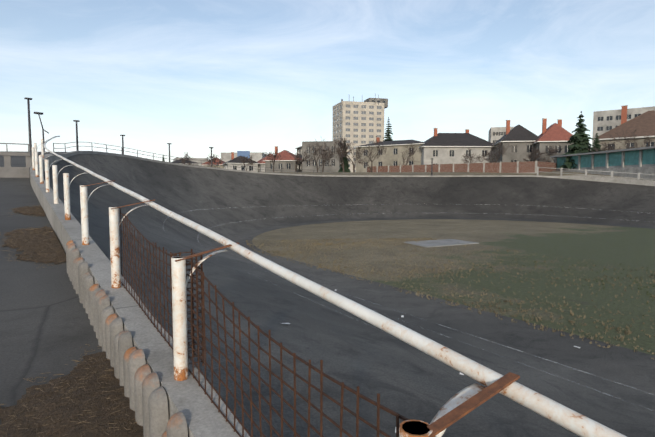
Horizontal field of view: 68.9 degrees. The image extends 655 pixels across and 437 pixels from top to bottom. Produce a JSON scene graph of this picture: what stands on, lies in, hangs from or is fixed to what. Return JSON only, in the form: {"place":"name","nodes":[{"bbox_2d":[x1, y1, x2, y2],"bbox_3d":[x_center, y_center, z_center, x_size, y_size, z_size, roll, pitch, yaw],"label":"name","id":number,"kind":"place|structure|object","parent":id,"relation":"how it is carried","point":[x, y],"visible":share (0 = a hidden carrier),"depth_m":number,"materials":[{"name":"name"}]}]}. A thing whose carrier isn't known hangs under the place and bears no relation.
{"place":"outdoors","nodes":[
{"label":"outdoors","id":0,"kind":"place"},
{"bbox_2d":[0,151,101,424],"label":"asphalt path","id":1,"kind":"structure","parent":0,"point":[46,327],"depth_m":5.00,"materials":[{"name":"grey asphalt"}]},
{"bbox_2d":[0,143,31,177],"bbox_3d":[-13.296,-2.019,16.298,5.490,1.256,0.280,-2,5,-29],"label":"building","id":2,"kind":"structure","parent":1,"relation":"on","point":[7,170],"depth_m":17.29,"materials":[{"name":"concrete"}]},
{"bbox_2d":[9,205,45,216],"bbox_3d":[-6.958,-0.168,11.017,0.713,0.189,1.854,-3,5,-34],"label":"dry grass patch","id":3,"kind":"object","parent":1,"relation":"on","point":[38,210],"visible":1,"depth_m":10.94,"materials":[{"name":"plant"}]},
{"bbox_2d":[0,224,65,269],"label":"dry grass patch","id":4,"kind":"object","parent":1,"relation":"on","point":[42,245],"visible":0.98,"depth_m":7.78,"materials":[{"name":"plant"}]},
{"bbox_2d":[0,344,143,436],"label":"dry grass patch","id":5,"kind":"object","parent":1,"relation":"on","point":[86,397],"visible":0.83,"depth_m":3.27,"materials":[{"name":"plant"}]},
{"bbox_2d":[0,0,654,161],"label":"sky","id":6,"kind":"structure","parent":0,"point":[194,76],"materials":[{"name":"blue"}]},
{"bbox_2d":[43,154,654,436],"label":"track","id":7,"kind":"structure","parent":0,"point":[404,379],"depth_m":10.33,"materials":[{"name":"grey asphalt"}]},
{"bbox_2d":[30,151,654,436],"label":"parapet wall","id":8,"kind":"structure","parent":7,"relation":"on","point":[189,399],"depth_m":4.06,"materials":[{"name":"grey concrete"}]},
{"bbox_2d":[66,240,187,436],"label":"parapet ribs","id":9,"kind":"object","parent":8,"relation":"attached to","point":[144,392],"visible":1,"depth_m":3.57,"materials":[{"name":"grey concrete"}]},
{"bbox_2d":[53,142,321,173],"bbox_3d":[-9.323,-4.428,37.644,5.601,1.562,30.640,2,5,24],"label":"railing","id":10,"kind":"object","parent":8,"relation":"on","point":[106,148],"visible":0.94,"depth_m":35.64,"materials":[{"name":"grey metal"}]},
{"bbox_2d":[32,139,485,436],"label":"fence posts","id":11,"kind":"object","parent":8,"relation":"on","point":[413,428],"visible":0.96,"depth_m":3.02,"materials":[{"name":"white metal"}]},
{"bbox_2d":[119,208,434,436],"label":"fence panels","id":12,"kind":"object","parent":11,"relation":"attached to","point":[280,345],"visible":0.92,"depth_m":2.58,"materials":[{"name":"brown metal"}]},
{"bbox_2d":[81,180,519,436],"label":"metal brackets","id":13,"kind":"object","parent":11,"relation":"attached to","point":[451,417],"visible":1,"depth_m":1.38,"materials":[{"name":"brown metal"}]},
{"bbox_2d":[44,136,626,436],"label":"hand rail","id":14,"kind":"object","parent":11,"relation":"attached to","point":[571,420],"visible":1,"depth_m":1.73,"materials":[{"name":"white metal"}]},
{"bbox_2d":[164,204,652,334],"bbox_3d":[21.401,1.464,12.575,38.000,1.191,79.000,-3,5,-34],"label":"track line stayer","id":15,"kind":"object","parent":7,"relation":"on","point":[367,204],"visible":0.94,"depth_m":39.79,"materials":[{"name":"grey paint"}]},
{"bbox_2d":[197,213,648,396],"bbox_3d":[21.863,2.123,11.939,34.700,0.421,77.350,-3,5,-34],"label":"track line sprinter","id":16,"kind":"object","parent":7,"relation":"on","point":[447,336],"visible":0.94,"depth_m":17.22,"materials":[{"name":"grey paint"}]},
{"bbox_2d":[282,289,579,432],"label":"paper scraps","id":17,"kind":"object","parent":7,"relation":"on","point":[403,316],"visible":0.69,"depth_m":7.30,"materials":[{"name":"grey paper"}]},
{"bbox_2d":[356,297,635,388],"bbox_3d":[22.115,2.410,11.586,32.900,0.089,76.450,-3,5,-34],"label":"track line marking","id":18,"kind":"object","parent":7,"relation":"on","point":[505,346],"visible":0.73,"depth_m":9.53,"materials":[{"name":"grey paint"}]},
{"bbox_2d":[252,172,654,355],"bbox_3d":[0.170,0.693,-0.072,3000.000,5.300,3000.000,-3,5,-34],"label":"ground","id":19,"kind":"structure","parent":0,"point":[601,246],"depth_m":20.35,"materials":[{"name":"green plant"}]},
{"bbox_2d":[172,159,198,165],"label":"cluster","id":20,"kind":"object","parent":19,"relation":"on","point":[187,163],"visible":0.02,"depth_m":167.68,"materials":[{"name":"grey concrete"}]},
{"bbox_2d":[180,152,193,164],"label":"bare tree","id":21,"kind":"object","parent":19,"relation":"on","point":[187,159],"visible":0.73,"depth_m":113.67,"materials":[{"name":"brown plant"}]},
{"bbox_2d":[173,158,206,165],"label":"block","id":22,"kind":"structure","parent":19,"relation":"on","point":[197,160],"depth_m":221.01,"materials":[{"name":"white concrete"}]},
{"bbox_2d":[201,158,224,167],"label":"cluster","id":23,"kind":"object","parent":19,"relation":"on","point":[215,164],"visible":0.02,"depth_m":154.67,"materials":[{"name":"grey concrete"}]},
{"bbox_2d":[205,153,222,167],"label":"bare tree","id":24,"kind":"object","parent":19,"relation":"on","point":[214,159],"visible":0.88,"depth_m":112.68,"materials":[{"name":"brown plant"}]},
{"bbox_2d":[24,97,432,174],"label":"lamp posts","id":25,"kind":"object","parent":19,"relation":"on","point":[29,128],"visible":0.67,"depth_m":38.60,"materials":[{"name":"grey metal"}]},
{"bbox_2d":[222,152,257,171],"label":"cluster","id":26,"kind":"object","parent":19,"relation":"on","point":[232,161],"visible":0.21,"depth_m":147.21,"materials":[{"name":"white concrete"}]},
{"bbox_2d":[237,151,249,157],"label":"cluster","id":27,"kind":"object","parent":19,"relation":"on","point":[243,153],"visible":0.08,"depth_m":185.68,"materials":[{"name":"blue"}]},
{"bbox_2d":[221,152,266,161],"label":"block","id":28,"kind":"structure","parent":19,"relation":"on","point":[226,157],"depth_m":205.04,"materials":[{"name":"grey concrete"}]},
{"bbox_2d":[236,154,254,170],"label":"bare tree","id":29,"kind":"object","parent":19,"relation":"on","point":[246,159],"visible":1,"depth_m":109.01,"materials":[{"name":"brown plant"}]},
{"bbox_2d":[257,154,272,171],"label":"house","id":30,"kind":"structure","parent":19,"relation":"on","point":[261,163],"depth_m":147.52,"materials":[{"name":"beige paint"}]},
{"bbox_2d":[265,150,284,171],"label":"bare tree","id":31,"kind":"object","parent":19,"relation":"on","point":[275,157],"visible":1,"depth_m":106.45,"materials":[{"name":"brown plant"}]},
{"bbox_2d":[263,146,301,171],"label":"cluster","id":32,"kind":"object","parent":19,"relation":"on","point":[287,163],"visible":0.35,"depth_m":126.75,"materials":[{"name":"beige concrete"}]},
{"bbox_2d":[295,146,301,154],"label":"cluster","id":33,"kind":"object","parent":19,"relation":"on","point":[299,150],"visible":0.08,"depth_m":152.93,"materials":[{"name":"white concrete"}]},
{"bbox_2d":[293,149,314,170],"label":"bare tree","id":34,"kind":"object","parent":19,"relation":"on","point":[298,157],"visible":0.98,"depth_m":104.02,"materials":[{"name":"brown plant"}]},
{"bbox_2d":[305,139,334,171],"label":"bare tree","id":35,"kind":"object","parent":19,"relation":"on","point":[315,151],"visible":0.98,"depth_m":98.52,"materials":[{"name":"brown plant"}]},
{"bbox_2d":[302,141,343,171],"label":"building","id":36,"kind":"structure","parent":19,"relation":"on","point":[334,166],"depth_m":121.05,"materials":[{"name":"grey paint"}]},
{"bbox_2d":[313,140,336,171],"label":"bare tree","id":37,"kind":"object","parent":19,"relation":"on","point":[330,152],"visible":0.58,"depth_m":103.72,"materials":[{"name":"brown plant"}]},
{"bbox_2d":[332,138,353,171],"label":"bare tree","id":38,"kind":"object","parent":19,"relation":"on","point":[341,143],"visible":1,"depth_m":96.32,"materials":[{"name":"brown plant"}]},
{"bbox_2d":[338,143,350,171],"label":"dark conifer","id":39,"kind":"object","parent":19,"relation":"on","point":[346,164],"visible":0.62,"depth_m":98.86,"materials":[{"name":"green plant"}]},
{"bbox_2d":[335,137,363,171],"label":"bare tree","id":40,"kind":"object","parent":19,"relation":"on","point":[356,155],"visible":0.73,"depth_m":98.90,"materials":[{"name":"brown plant"}]},
{"bbox_2d":[333,101,383,171],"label":"tower block","id":41,"kind":"structure","parent":19,"relation":"on","point":[358,123],"depth_m":246.09,"materials":[{"name":"beige concrete"}]},
{"bbox_2d":[364,98,387,108],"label":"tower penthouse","id":42,"kind":"object","parent":41,"relation":"on","point":[383,100],"visible":0.4,"depth_m":252.93,"materials":[{"name":"grey concrete"}]},
{"bbox_2d":[356,136,385,171],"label":"bare tree","id":43,"kind":"object","parent":19,"relation":"on","point":[377,154],"visible":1,"depth_m":94.44,"materials":[{"name":"brown plant"}]},
{"bbox_2d":[383,117,392,140],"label":"conifer","id":44,"kind":"object","parent":19,"relation":"on","point":[388,133],"visible":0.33,"depth_m":132.16,"materials":[{"name":"green plant"}]},
{"bbox_2d":[354,137,423,171],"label":"house","id":45,"kind":"structure","parent":19,"relation":"on","point":[395,149],"depth_m":113.78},
{"bbox_2d":[399,142,417,165],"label":"bare tree","id":46,"kind":"object","parent":19,"relation":"on","point":[411,151],"visible":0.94,"depth_m":96.38,"materials":[{"name":"brown plant"}]},
{"bbox_2d":[404,239,478,247],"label":"infield slabs","id":47,"kind":"structure","parent":19,"relation":"on","point":[437,243],"depth_m":26.38,"materials":[{"name":"concrete"}]},
{"bbox_2d":[246,237,654,358],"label":"grass tufts","id":48,"kind":"object","parent":19,"relation":"on","point":[316,243],"visible":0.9,"depth_m":17.32,"materials":[{"name":"green plant"}]},
{"bbox_2d":[366,161,556,172],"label":"brick boundary wall","id":49,"kind":"structure","parent":19,"relation":"on","point":[516,167],"depth_m":81.47,"materials":[{"name":"brick"},{"name":"concrete"}]},
{"bbox_2d":[461,148,482,162],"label":"bare tree","id":50,"kind":"object","parent":19,"relation":"on","point":[466,160],"visible":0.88,"depth_m":87.25,"materials":[{"name":"brown plant"}]},
{"bbox_2d":[480,142,510,162],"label":"bare tree","id":51,"kind":"object","parent":19,"relation":"on","point":[490,155],"visible":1,"depth_m":90.14,"materials":[{"name":"brown plant"}]},
{"bbox_2d":[488,127,513,142],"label":"block","id":52,"kind":"structure","parent":19,"relation":"on","point":[496,134],"depth_m":177.18,"materials":[{"name":"white concrete"}]},
{"bbox_2d":[523,146,544,160],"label":"bare tree","id":53,"kind":"object","parent":19,"relation":"on","point":[536,152],"visible":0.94,"depth_m":82.26,"materials":[{"name":"brown plant"}]},
{"bbox_2d":[538,144,560,161],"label":"bare tree","id":54,"kind":"object","parent":19,"relation":"on","point":[551,151],"visible":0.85,"depth_m":82.56,"materials":[{"name":"brown plant"}]},
{"bbox_2d":[533,118,572,162],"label":"house","id":55,"kind":"structure","parent":19,"relation":"on","point":[557,136],"depth_m":92.61,"materials":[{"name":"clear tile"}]},
{"bbox_2d":[560,111,593,168],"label":"conifer","id":56,"kind":"object","parent":19,"relation":"on","point":[579,140],"visible":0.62,"depth_m":76.60,"materials":[{"name":"green plant"}]},
{"bbox_2d":[537,167,654,179],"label":"concrete fence","id":57,"kind":"object","parent":19,"relation":"on","point":[586,170],"visible":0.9,"depth_m":47.56,"materials":[{"name":"grey concrete"}]},
{"bbox_2d":[590,133,601,151],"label":"conifer","id":58,"kind":"object","parent":19,"relation":"on","point":[596,142],"visible":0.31,"depth_m":74.27,"materials":[{"name":"green plant"}]},
{"bbox_2d":[550,146,654,169],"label":"pavilion","id":59,"kind":"structure","parent":19,"relation":"on","point":[637,157],"depth_m":67.40,"materials":[{"name":"teal glass"}]},
{"bbox_2d":[552,166,654,178],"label":"terrace wall","id":60,"kind":"structure","parent":19,"relation":"on","point":[642,171],"depth_m":62.76,"materials":[{"name":"concrete"}]},
{"bbox_2d":[588,139,620,151],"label":"bare tree","id":61,"kind":"object","parent":19,"relation":"on","point":[607,148],"visible":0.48,"depth_m":72.19,"materials":[{"name":"brown plant"}]},
{"bbox_2d":[592,106,654,146],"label":"white block","id":62,"kind":"structure","parent":19,"relation":"on","point":[605,121],"depth_m":145.56,"materials":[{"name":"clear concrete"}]},
{"bbox_2d":[593,105,654,149],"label":"house","id":63,"kind":"structure","parent":19,"relation":"on","point":[643,124],"depth_m":75.15,"materials":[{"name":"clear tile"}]},
{"bbox_2d":[610,128,653,148],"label":"bare tree","id":64,"kind":"object","parent":19,"relation":"on","point":[633,138],"visible":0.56,"depth_m":67.13,"materials":[{"name":"brown plant"}]},
{"bbox_2d":[418,120,538,164],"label":"house","id":65,"kind":"structure","parent":0,"point":[444,148],"depth_m":106.65,"materials":[{"name":"grey paint"}]}
]}

